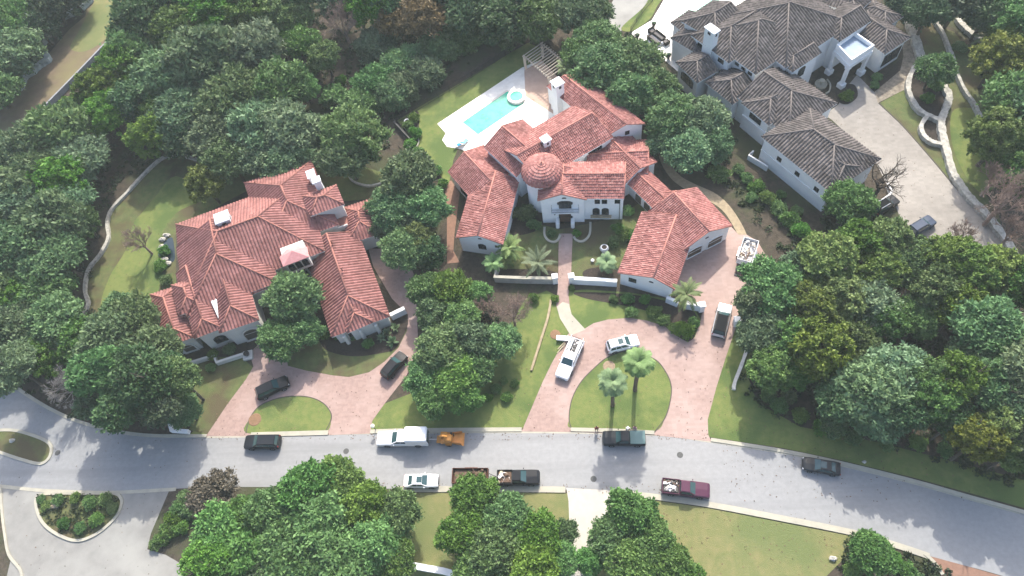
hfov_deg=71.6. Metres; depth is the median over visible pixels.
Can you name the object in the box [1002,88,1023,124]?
leafy tree
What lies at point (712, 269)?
driveway
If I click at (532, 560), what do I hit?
leafy tree
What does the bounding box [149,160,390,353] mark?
villa
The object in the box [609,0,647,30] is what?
path
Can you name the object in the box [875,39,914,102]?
stone path
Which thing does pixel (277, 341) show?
oak tree
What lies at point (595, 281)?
courtyard wall
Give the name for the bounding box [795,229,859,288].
cedar tree
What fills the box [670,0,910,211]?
hillside house
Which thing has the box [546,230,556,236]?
shrub
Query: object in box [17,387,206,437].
kerb
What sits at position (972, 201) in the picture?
stone wall
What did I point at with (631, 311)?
shrub
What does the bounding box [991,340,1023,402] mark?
oak tree
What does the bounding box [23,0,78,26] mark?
leafy tree
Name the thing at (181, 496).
shrub
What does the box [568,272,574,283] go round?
gate pillar
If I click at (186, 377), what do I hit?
oak tree
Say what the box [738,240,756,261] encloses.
debris load
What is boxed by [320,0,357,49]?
bare tree
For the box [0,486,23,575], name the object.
kerb
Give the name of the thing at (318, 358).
villa lawn
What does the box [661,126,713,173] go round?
oak tree
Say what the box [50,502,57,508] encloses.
boulder
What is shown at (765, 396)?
shrub
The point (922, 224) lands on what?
parked car
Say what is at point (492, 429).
kerb
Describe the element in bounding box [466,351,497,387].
oak tree
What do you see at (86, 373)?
oak tree
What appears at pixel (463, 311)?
leafy tree
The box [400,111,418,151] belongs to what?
planting bed
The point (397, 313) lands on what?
garden wall
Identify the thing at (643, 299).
shrub
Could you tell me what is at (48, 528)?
kerb
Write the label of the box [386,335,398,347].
agave plant
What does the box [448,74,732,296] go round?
mansion
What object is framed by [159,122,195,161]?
leafy tree
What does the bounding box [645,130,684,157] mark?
oak tree
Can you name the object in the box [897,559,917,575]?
shrub
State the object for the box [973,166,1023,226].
bare tree
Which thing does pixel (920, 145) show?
kerb
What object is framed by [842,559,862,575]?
shrub
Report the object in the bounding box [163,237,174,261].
garden pond
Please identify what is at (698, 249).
garage door
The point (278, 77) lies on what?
oak tree
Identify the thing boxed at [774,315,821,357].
cedar tree
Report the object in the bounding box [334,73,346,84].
shrub
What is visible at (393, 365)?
parked car
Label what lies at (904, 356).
oak tree
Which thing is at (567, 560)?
leafy tree
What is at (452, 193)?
side terrace
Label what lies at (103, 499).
shrub
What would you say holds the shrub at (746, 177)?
on the ground at (474, 268)
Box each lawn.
[85,158,382,315]
[101,176,199,304]
[183,357,252,433]
[288,319,406,376]
[372,492,849,575]
[397,43,540,180]
[499,204,644,276]
[569,290,700,341]
[881,23,1000,223]
[950,107,1000,192]
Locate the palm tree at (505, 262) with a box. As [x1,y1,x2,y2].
[499,251,516,269]
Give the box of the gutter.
[206,431,1019,513]
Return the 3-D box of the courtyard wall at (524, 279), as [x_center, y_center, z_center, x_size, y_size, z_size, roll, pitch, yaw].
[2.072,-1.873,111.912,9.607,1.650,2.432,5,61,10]
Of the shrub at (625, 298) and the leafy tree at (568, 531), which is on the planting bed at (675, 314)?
the shrub at (625, 298)
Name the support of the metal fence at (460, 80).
on the backyard lawn at (440, 108)
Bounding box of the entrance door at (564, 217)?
[559,214,570,221]
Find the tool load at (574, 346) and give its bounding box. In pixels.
[571,339,578,351]
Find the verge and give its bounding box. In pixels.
[191,291,1023,507]
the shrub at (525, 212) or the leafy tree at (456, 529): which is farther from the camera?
the shrub at (525, 212)
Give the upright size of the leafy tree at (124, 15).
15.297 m
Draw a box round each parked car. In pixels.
[243,433,281,450]
[254,375,289,400]
[380,351,407,380]
[403,472,438,488]
[605,334,639,353]
[711,303,731,338]
[802,457,840,476]
[875,194,899,215]
[909,215,936,237]
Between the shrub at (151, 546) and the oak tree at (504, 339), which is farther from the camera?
the oak tree at (504, 339)
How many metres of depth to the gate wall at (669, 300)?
106.70 m
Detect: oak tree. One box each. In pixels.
[0,0,34,29]
[0,24,47,75]
[0,70,25,109]
[0,119,41,165]
[0,147,54,201]
[0,215,51,279]
[0,268,16,298]
[0,299,32,345]
[0,336,52,398]
[6,186,89,242]
[8,265,79,303]
[12,97,94,151]
[12,228,87,280]
[21,287,86,353]
[48,131,110,184]
[52,176,98,217]
[62,343,122,397]
[68,307,138,356]
[98,290,130,312]
[99,23,155,65]
[107,288,161,341]
[124,45,196,103]
[130,322,185,354]
[140,82,199,143]
[158,20,244,89]
[162,354,204,400]
[166,392,203,431]
[182,110,235,158]
[191,59,259,119]
[196,131,247,184]
[222,15,288,69]
[223,96,274,150]
[235,138,274,176]
[245,53,312,103]
[255,317,304,364]
[257,97,321,153]
[258,141,316,177]
[258,269,325,321]
[290,313,328,346]
[307,110,325,151]
[313,135,374,179]
[318,98,395,162]
[339,84,378,112]
[349,22,401,64]
[349,61,396,104]
[362,184,413,233]
[366,222,387,238]
[373,77,410,113]
[376,224,421,273]
[378,144,437,201]
[379,42,423,76]
[386,68,421,102]
[402,355,446,404]
[404,51,447,91]
[404,270,437,305]
[406,184,455,227]
[412,321,467,376]
[413,295,447,330]
[416,25,459,61]
[450,317,492,357]
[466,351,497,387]
[485,321,522,360]
[514,0,562,46]
[551,0,601,33]
[558,33,590,66]
[567,39,635,90]
[572,18,622,44]
[585,0,616,23]
[602,70,657,116]
[604,34,667,79]
[642,64,683,105]
[642,88,696,142]
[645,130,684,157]
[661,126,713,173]
[679,94,733,140]
[705,124,735,165]
[731,281,786,325]
[735,308,787,352]
[736,252,805,316]
[780,248,813,280]
[813,377,865,423]
[828,355,917,425]
[840,274,907,331]
[850,407,909,444]
[853,340,928,392]
[913,50,958,89]
[943,333,998,361]
[946,290,1023,357]
[971,355,1023,412]
[976,68,1023,113]
[988,371,1023,431]
[991,316,1023,357]
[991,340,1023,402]
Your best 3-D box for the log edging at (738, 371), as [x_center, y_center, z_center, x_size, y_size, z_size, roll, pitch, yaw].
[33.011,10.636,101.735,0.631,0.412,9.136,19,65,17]
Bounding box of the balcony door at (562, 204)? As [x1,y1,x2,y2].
[558,201,571,208]
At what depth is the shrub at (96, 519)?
99.68 m
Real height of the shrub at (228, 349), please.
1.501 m
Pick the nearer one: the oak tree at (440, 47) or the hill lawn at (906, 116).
the hill lawn at (906, 116)
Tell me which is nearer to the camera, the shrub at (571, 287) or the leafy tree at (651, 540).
the leafy tree at (651, 540)
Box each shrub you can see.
[36,494,46,503]
[40,499,51,512]
[50,494,65,506]
[57,517,70,529]
[69,492,80,504]
[74,521,87,535]
[81,495,96,511]
[87,511,104,528]
[96,491,113,507]
[106,500,118,514]
[148,540,159,551]
[151,533,169,546]
[153,258,167,272]
[156,244,170,256]
[157,522,175,541]
[158,273,172,285]
[163,511,180,526]
[167,499,185,516]
[171,519,188,536]
[175,488,190,505]
[178,506,199,520]
[205,363,215,371]
[206,348,219,360]
[222,342,236,355]
[304,62,319,75]
[318,82,347,105]
[320,327,330,339]
[321,100,334,108]
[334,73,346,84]
[362,337,374,348]
[402,120,413,129]
[403,137,416,149]
[407,112,419,122]
[407,126,421,139]
[412,146,423,152]
[435,165,442,175]
[437,178,448,187]
[484,392,493,402]
[490,383,501,394]
[499,38,515,52]
[499,376,507,384]
[500,391,513,402]
[509,378,519,388]
[512,206,518,218]
[515,204,537,220]
[526,218,541,229]
[528,36,544,45]
[528,293,539,303]
[544,33,552,40]
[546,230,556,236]
[550,295,558,302]
[568,285,574,290]
[572,229,581,236]
[607,235,619,248]
[608,295,618,303]
[611,223,624,234]
[618,227,631,241]
[620,293,635,304]
[623,204,634,216]
[624,306,639,317]
[638,293,650,304]
[645,305,662,319]
[656,313,670,325]
[667,322,677,333]
[674,320,695,339]
[687,316,700,327]
[705,164,733,183]
[731,163,745,174]
[739,172,753,184]
[745,191,758,203]
[746,177,766,193]
[758,189,776,204]
[760,390,778,403]
[769,395,788,413]
[770,199,787,215]
[776,189,786,198]
[777,210,800,227]
[779,389,797,404]
[790,204,803,215]
[790,221,810,237]
[791,406,810,423]
[803,229,816,237]
[812,418,826,437]
[838,89,854,101]
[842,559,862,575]
[869,80,879,88]
[870,72,883,80]
[876,439,895,452]
[895,551,902,565]
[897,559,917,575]
[908,433,928,452]
[920,92,935,103]
[928,80,944,91]
[935,441,954,459]
[951,41,968,53]
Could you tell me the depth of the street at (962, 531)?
97.48 m
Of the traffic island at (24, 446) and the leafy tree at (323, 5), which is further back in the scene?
the leafy tree at (323, 5)
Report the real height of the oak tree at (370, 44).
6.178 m
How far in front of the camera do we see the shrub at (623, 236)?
113.28 m
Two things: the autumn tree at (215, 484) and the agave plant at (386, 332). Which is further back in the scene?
the agave plant at (386, 332)
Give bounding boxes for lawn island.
[244,396,330,433]
[568,351,670,430]
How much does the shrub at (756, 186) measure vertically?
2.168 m
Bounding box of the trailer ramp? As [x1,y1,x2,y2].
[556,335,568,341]
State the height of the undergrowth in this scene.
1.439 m
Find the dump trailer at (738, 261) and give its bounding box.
[736,237,758,264]
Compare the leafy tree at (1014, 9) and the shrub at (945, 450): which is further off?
the leafy tree at (1014, 9)
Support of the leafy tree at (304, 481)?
on the ground at (474, 268)
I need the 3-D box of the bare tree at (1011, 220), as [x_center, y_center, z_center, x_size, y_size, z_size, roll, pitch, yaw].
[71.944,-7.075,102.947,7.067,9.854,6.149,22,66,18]
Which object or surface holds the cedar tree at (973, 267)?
on the ground at (474, 268)
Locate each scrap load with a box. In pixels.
[498,471,510,482]
[663,479,678,492]
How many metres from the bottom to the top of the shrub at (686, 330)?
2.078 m
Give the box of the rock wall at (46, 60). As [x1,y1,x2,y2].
[14,0,93,95]
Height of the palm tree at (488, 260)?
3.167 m
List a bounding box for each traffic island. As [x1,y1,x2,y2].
[0,431,49,461]
[37,495,119,538]
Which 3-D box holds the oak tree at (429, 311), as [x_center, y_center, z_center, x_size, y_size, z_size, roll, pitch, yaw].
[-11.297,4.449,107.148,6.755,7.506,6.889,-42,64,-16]
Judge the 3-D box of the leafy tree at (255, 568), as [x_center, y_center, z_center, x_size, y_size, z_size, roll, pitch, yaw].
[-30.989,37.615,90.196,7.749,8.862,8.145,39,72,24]
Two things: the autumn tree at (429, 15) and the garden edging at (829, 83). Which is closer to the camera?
the garden edging at (829, 83)
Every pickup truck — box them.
[376,426,428,447]
[497,468,539,486]
[555,335,584,380]
[602,429,645,446]
[661,478,709,499]
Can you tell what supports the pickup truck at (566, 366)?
on the driveway at (712, 269)
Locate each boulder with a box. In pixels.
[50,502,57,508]
[829,556,837,561]
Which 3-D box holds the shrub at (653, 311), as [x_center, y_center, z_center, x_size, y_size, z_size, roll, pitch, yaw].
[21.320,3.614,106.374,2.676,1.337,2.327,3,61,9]
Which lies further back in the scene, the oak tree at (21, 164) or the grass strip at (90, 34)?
the grass strip at (90, 34)
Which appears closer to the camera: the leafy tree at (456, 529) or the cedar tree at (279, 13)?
the leafy tree at (456, 529)
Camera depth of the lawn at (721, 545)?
90.53 m
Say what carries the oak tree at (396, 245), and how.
on the ground at (474, 268)
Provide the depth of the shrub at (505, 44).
137.12 m
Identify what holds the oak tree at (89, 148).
on the ground at (474, 268)
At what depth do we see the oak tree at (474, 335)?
101.27 m
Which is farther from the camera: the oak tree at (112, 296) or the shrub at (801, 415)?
the oak tree at (112, 296)
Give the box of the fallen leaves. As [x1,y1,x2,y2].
[0,55,998,575]
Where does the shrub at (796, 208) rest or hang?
on the ground at (474, 268)
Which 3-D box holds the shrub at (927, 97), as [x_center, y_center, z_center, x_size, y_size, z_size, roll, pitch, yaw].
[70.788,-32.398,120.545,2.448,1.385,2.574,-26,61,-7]
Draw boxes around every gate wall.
[665,296,678,306]
[685,301,699,310]
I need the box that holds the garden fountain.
[815,78,826,89]
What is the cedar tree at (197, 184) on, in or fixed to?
on the side lawn at (125, 215)
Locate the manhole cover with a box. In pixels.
[677,452,682,457]
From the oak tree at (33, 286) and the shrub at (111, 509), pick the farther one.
the oak tree at (33, 286)
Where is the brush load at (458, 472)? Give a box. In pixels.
[454,469,486,482]
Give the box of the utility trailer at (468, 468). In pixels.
[451,467,496,484]
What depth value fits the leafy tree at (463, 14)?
131.84 m
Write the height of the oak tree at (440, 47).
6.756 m
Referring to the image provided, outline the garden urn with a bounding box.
[600,244,608,252]
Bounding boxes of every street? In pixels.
[0,390,1023,575]
[2,488,181,575]
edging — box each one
[82,155,199,313]
[246,396,331,432]
[349,177,380,187]
[530,300,551,370]
[543,227,560,242]
[569,351,671,431]
[573,222,590,242]
[732,351,746,389]
[825,79,830,94]
[923,552,943,574]
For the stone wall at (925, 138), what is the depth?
116.97 m
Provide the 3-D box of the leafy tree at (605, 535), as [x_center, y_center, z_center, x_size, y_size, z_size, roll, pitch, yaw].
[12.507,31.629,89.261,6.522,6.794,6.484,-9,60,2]
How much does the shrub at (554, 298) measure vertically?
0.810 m
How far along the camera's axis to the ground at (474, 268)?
116.17 m
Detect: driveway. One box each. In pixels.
[207,248,417,435]
[522,227,766,440]
[566,488,609,575]
[931,556,998,575]
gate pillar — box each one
[551,273,557,283]
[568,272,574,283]
[698,301,705,312]
[732,316,740,326]
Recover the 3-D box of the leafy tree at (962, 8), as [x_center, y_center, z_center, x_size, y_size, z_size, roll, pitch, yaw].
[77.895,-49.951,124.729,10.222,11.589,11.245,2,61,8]
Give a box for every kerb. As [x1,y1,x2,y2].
[0,428,52,464]
[0,484,175,493]
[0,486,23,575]
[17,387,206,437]
[34,492,123,541]
[251,430,328,435]
[370,427,521,433]
[398,486,564,492]
[571,427,653,434]
[633,491,929,557]
[711,438,1023,513]
[879,103,957,189]
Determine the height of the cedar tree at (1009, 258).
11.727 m
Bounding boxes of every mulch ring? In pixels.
[249,413,260,425]
[550,330,559,338]
[603,361,614,369]
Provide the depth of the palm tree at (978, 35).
122.52 m
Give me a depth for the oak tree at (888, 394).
88.06 m
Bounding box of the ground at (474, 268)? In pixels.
[0,0,1023,575]
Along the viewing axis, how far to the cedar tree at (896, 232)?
99.12 m
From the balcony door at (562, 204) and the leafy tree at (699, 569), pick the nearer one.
the leafy tree at (699, 569)
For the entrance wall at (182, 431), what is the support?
on the ground at (474, 268)
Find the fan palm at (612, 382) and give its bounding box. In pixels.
[597,367,627,406]
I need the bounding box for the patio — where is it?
[632,0,744,70]
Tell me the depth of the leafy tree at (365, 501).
90.89 m
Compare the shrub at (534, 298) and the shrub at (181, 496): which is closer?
the shrub at (181, 496)
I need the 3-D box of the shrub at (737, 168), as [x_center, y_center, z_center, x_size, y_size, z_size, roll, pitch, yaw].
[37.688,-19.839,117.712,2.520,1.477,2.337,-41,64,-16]
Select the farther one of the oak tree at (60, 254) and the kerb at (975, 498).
the oak tree at (60, 254)
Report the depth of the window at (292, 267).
111.04 m
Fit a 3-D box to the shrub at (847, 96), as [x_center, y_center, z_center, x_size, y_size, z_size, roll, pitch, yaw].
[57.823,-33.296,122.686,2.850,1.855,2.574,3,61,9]
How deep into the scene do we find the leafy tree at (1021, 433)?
82.77 m
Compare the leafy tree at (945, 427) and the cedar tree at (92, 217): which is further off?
the cedar tree at (92, 217)
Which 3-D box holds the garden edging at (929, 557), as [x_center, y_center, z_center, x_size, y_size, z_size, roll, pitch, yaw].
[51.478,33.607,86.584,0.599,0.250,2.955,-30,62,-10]
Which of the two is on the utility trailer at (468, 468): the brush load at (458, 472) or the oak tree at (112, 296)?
the brush load at (458, 472)
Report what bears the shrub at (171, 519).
on the ground at (474, 268)
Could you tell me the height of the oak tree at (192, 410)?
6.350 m
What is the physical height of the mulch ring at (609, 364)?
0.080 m
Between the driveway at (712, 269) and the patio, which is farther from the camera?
the patio
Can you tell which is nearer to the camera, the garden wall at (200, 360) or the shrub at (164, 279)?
the garden wall at (200, 360)
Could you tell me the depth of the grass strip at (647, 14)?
138.66 m
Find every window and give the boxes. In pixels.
[213,335,228,343]
[288,264,296,270]
[295,261,303,268]
[302,259,309,265]
[478,244,486,249]
[593,208,599,214]
[602,208,608,214]
[681,72,692,88]
[749,112,760,124]
[797,66,805,76]
[880,51,893,67]
[888,45,901,61]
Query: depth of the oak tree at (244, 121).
121.83 m
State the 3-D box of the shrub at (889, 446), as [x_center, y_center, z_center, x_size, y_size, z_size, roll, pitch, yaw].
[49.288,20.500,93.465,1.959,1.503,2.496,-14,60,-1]
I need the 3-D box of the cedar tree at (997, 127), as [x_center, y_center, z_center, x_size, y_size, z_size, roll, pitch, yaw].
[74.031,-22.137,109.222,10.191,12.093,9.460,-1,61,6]
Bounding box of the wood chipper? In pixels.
[429,431,464,446]
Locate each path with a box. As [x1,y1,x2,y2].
[0,0,107,130]
[556,234,583,330]
[557,302,585,334]
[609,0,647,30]
[658,152,746,234]
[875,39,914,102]
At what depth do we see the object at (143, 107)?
129.59 m
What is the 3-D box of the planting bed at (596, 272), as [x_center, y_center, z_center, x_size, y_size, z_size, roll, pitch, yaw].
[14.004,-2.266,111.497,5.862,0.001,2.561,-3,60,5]
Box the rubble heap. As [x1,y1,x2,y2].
[734,264,742,276]
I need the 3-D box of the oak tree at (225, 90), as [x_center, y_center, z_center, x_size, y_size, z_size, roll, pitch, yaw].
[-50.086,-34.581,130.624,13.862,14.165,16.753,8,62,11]
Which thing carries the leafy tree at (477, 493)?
on the lawn at (721, 545)
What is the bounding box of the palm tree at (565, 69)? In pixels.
[555,60,571,75]
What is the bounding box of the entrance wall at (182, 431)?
[168,424,190,433]
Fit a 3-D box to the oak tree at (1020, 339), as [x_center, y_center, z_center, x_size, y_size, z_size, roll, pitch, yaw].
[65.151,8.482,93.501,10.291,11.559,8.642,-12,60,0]
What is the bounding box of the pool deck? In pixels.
[438,62,553,150]
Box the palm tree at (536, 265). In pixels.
[521,245,557,277]
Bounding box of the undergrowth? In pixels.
[25,4,1023,575]
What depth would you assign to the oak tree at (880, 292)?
94.59 m
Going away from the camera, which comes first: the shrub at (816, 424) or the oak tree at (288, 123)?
the shrub at (816, 424)
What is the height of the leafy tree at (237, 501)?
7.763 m
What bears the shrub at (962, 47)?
on the hill lawn at (906, 116)
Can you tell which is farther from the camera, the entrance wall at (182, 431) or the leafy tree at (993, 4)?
the leafy tree at (993, 4)
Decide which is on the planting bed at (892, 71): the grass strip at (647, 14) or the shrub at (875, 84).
the shrub at (875, 84)
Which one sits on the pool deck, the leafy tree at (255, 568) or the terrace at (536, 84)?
the terrace at (536, 84)
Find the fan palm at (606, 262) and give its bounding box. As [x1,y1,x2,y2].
[595,251,617,273]
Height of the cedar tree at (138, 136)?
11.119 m
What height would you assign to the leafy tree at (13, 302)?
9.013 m
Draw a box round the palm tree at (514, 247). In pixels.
[495,234,525,261]
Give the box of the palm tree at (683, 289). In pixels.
[669,277,702,311]
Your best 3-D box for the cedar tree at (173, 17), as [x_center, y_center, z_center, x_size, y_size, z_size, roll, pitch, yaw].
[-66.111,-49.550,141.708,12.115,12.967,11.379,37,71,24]
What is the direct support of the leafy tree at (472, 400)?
on the verge
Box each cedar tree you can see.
[0,211,10,225]
[0,276,24,305]
[23,151,88,205]
[28,337,66,379]
[52,91,98,136]
[54,314,89,364]
[69,63,121,97]
[80,87,130,139]
[81,204,101,239]
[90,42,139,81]
[121,110,166,159]
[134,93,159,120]
[144,4,194,51]
[161,0,188,6]
[178,0,236,26]
[183,163,225,204]
[222,0,270,29]
[259,0,319,37]
[285,0,314,21]
[306,38,341,77]
[342,0,386,29]
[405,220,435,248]
[744,345,794,394]
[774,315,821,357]
[781,357,817,391]
[786,278,839,322]
[786,312,856,382]
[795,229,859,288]
[812,273,869,322]
[836,217,886,271]
[839,318,883,359]
[854,248,912,288]
[864,299,912,343]
[871,214,915,259]
[903,234,937,269]
[905,261,967,315]
[907,354,952,391]
[911,377,965,422]
[920,232,978,272]
[932,279,990,332]
[935,348,990,407]
[944,412,1013,464]
[949,241,1004,294]
[959,104,1023,166]
[967,29,1023,88]
[976,242,1023,296]
[978,405,1023,454]
[982,129,1023,178]
[985,444,1023,473]
[993,40,1023,74]
[995,161,1023,202]
[1001,261,1023,310]
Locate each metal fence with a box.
[395,118,411,137]
[396,37,524,120]
[546,40,557,49]
[630,0,652,30]
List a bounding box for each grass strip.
[70,0,112,51]
[621,0,660,31]
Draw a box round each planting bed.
[319,319,407,355]
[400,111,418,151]
[489,269,557,276]
[509,216,539,234]
[574,292,696,340]
[582,267,619,278]
[835,84,857,103]
[865,59,902,89]
[911,71,948,115]
[924,115,937,140]
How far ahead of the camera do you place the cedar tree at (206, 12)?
137.09 m
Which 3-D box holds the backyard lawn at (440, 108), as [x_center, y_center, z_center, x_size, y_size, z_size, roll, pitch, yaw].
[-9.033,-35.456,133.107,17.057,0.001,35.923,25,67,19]
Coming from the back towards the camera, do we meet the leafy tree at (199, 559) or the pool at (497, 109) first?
the pool at (497, 109)
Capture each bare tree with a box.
[40,364,73,408]
[121,224,152,254]
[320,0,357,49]
[473,293,500,318]
[491,291,532,325]
[862,154,907,209]
[946,219,981,242]
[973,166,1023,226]
[976,160,1010,196]
[989,210,1023,249]
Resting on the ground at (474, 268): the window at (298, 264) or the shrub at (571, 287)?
the shrub at (571, 287)
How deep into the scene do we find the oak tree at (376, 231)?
114.77 m
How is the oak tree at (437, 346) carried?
on the ground at (474, 268)
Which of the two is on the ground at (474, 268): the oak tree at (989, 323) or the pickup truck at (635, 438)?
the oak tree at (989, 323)
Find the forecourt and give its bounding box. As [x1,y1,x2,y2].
[828,75,1002,246]
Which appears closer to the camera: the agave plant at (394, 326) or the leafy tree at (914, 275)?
the leafy tree at (914, 275)
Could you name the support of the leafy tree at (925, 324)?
on the ground at (474, 268)
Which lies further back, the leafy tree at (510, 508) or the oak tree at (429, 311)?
the oak tree at (429, 311)
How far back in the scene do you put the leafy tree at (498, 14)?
130.64 m
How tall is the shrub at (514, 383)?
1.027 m
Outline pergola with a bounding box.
[522,42,567,83]
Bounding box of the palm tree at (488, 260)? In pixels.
[481,252,504,271]
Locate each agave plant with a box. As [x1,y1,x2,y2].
[377,333,385,342]
[381,327,391,338]
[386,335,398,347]
[391,323,399,331]
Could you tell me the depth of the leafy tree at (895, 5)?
125.04 m
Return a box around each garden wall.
[190,356,211,363]
[212,353,243,364]
[389,306,406,319]
[413,562,453,575]
[882,183,892,198]
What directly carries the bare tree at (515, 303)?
on the verge
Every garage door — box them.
[686,245,702,259]
[706,234,723,249]
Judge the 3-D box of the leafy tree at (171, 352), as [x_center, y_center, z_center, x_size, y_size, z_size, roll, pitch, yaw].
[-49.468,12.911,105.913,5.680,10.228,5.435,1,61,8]
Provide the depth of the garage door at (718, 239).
110.88 m
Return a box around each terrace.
[445,181,459,262]
[524,60,556,112]
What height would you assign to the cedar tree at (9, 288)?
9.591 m
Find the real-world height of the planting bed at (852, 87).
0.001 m
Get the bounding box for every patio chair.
[648,26,655,34]
[662,38,670,45]
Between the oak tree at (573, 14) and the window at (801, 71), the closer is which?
the window at (801, 71)
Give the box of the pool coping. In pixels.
[461,90,525,135]
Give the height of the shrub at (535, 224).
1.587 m
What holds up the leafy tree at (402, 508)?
on the lawn at (721, 545)
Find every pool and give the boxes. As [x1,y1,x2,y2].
[463,91,522,133]
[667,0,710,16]
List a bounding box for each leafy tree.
[0,4,15,33]
[0,182,36,219]
[6,292,38,313]
[22,9,62,45]
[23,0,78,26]
[60,0,89,19]
[70,391,102,420]
[89,390,155,435]
[104,0,170,49]
[106,79,144,121]
[107,341,179,416]
[134,390,189,429]
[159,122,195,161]
[159,349,194,385]
[176,536,233,575]
[188,497,251,546]
[213,530,262,575]
[227,494,261,536]
[238,483,293,537]
[242,560,266,575]
[254,521,318,575]
[273,456,338,521]
[278,22,322,59]
[283,487,353,561]
[295,72,321,103]
[308,528,366,575]
[312,0,351,24]
[320,453,365,502]
[339,477,386,526]
[339,511,404,575]
[368,0,402,17]
[372,536,416,575]
[380,485,424,539]
[388,210,429,228]
[410,234,446,272]
[415,382,448,422]
[431,267,472,305]
[431,352,481,406]
[433,505,484,558]
[434,0,448,26]
[442,297,482,324]
[443,0,493,35]
[446,386,485,415]
[446,471,499,516]
[450,551,485,575]
[461,517,522,575]
[466,280,494,305]
[477,0,526,43]
[479,490,534,538]
[499,0,539,4]
[508,541,560,575]
[514,505,561,556]
[553,537,578,575]
[555,517,579,543]
[574,544,604,575]
[586,512,629,562]
[603,536,659,575]
[604,487,661,535]
[629,514,676,567]
[653,539,696,575]
[683,562,706,575]
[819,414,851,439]
[820,176,880,225]
[847,528,901,575]
[879,395,933,433]
[881,0,912,22]
[889,248,926,290]
[899,294,941,341]
[900,0,958,35]
[929,403,985,441]
[942,0,981,28]
[962,0,992,40]
[967,0,1007,32]
[984,21,1023,39]
[987,0,1023,33]
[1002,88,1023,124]
[1010,413,1023,453]
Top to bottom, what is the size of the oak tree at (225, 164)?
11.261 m
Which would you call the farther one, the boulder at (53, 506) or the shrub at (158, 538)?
the boulder at (53, 506)
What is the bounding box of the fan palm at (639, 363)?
[621,346,655,391]
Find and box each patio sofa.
[647,34,660,45]
[652,29,665,41]
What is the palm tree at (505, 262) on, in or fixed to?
on the courtyard lawn at (596, 240)
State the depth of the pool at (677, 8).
138.81 m
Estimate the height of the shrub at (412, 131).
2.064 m
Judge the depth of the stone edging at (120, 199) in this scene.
126.96 m
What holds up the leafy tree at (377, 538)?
on the lawn at (721, 545)
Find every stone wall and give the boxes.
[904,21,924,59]
[904,57,940,123]
[917,113,941,147]
[933,22,982,117]
[936,84,1018,253]
[954,17,980,42]
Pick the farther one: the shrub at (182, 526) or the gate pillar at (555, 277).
the gate pillar at (555, 277)
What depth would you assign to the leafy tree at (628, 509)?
87.33 m
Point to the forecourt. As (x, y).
(948, 209)
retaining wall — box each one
[46,42,106,105]
[393,121,409,138]
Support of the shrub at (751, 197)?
on the ground at (474, 268)
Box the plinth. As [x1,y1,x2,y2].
[243,350,252,360]
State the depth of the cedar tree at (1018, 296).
93.66 m
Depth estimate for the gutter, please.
96.55 m
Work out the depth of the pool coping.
130.36 m
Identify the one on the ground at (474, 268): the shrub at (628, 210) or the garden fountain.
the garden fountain
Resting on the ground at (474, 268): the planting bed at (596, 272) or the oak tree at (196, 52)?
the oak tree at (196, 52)
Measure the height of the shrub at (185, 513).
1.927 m
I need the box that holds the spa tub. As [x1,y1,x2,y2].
[507,89,525,104]
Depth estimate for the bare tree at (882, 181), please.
106.45 m
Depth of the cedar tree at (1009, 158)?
105.24 m
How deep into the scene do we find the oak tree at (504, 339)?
101.73 m
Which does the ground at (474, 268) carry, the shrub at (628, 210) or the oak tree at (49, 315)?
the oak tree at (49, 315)
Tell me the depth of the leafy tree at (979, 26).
121.16 m
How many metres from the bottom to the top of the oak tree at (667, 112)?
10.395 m
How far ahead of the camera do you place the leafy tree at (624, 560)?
84.95 m
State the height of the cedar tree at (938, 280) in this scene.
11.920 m
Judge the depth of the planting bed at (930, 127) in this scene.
118.19 m
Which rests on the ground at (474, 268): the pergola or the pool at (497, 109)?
the pergola
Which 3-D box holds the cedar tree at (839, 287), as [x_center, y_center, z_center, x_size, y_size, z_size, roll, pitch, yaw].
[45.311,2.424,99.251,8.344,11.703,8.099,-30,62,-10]
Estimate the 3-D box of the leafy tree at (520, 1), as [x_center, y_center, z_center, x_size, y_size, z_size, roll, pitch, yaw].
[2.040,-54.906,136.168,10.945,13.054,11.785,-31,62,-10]
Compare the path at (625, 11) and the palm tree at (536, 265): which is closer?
the palm tree at (536, 265)
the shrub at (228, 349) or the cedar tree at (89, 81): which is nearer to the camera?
the shrub at (228, 349)
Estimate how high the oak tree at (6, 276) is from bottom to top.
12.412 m
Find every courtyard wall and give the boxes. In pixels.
[493,265,552,283]
[572,276,616,286]
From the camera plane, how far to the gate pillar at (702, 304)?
104.96 m
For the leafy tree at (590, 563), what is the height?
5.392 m
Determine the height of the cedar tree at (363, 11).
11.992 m
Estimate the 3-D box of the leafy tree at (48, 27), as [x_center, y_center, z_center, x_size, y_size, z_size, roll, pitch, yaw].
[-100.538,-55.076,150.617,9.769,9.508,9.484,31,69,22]
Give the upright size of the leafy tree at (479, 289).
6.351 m
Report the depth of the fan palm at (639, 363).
92.44 m
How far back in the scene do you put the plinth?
110.55 m
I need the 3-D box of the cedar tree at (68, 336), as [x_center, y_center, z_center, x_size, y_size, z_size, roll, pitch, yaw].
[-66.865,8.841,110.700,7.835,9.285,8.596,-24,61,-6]
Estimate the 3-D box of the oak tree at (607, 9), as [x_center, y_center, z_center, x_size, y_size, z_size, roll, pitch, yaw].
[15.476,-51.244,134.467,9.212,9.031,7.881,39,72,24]
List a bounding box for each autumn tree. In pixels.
[184,465,240,518]
[374,7,404,42]
[396,0,447,38]
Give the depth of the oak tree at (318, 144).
124.17 m

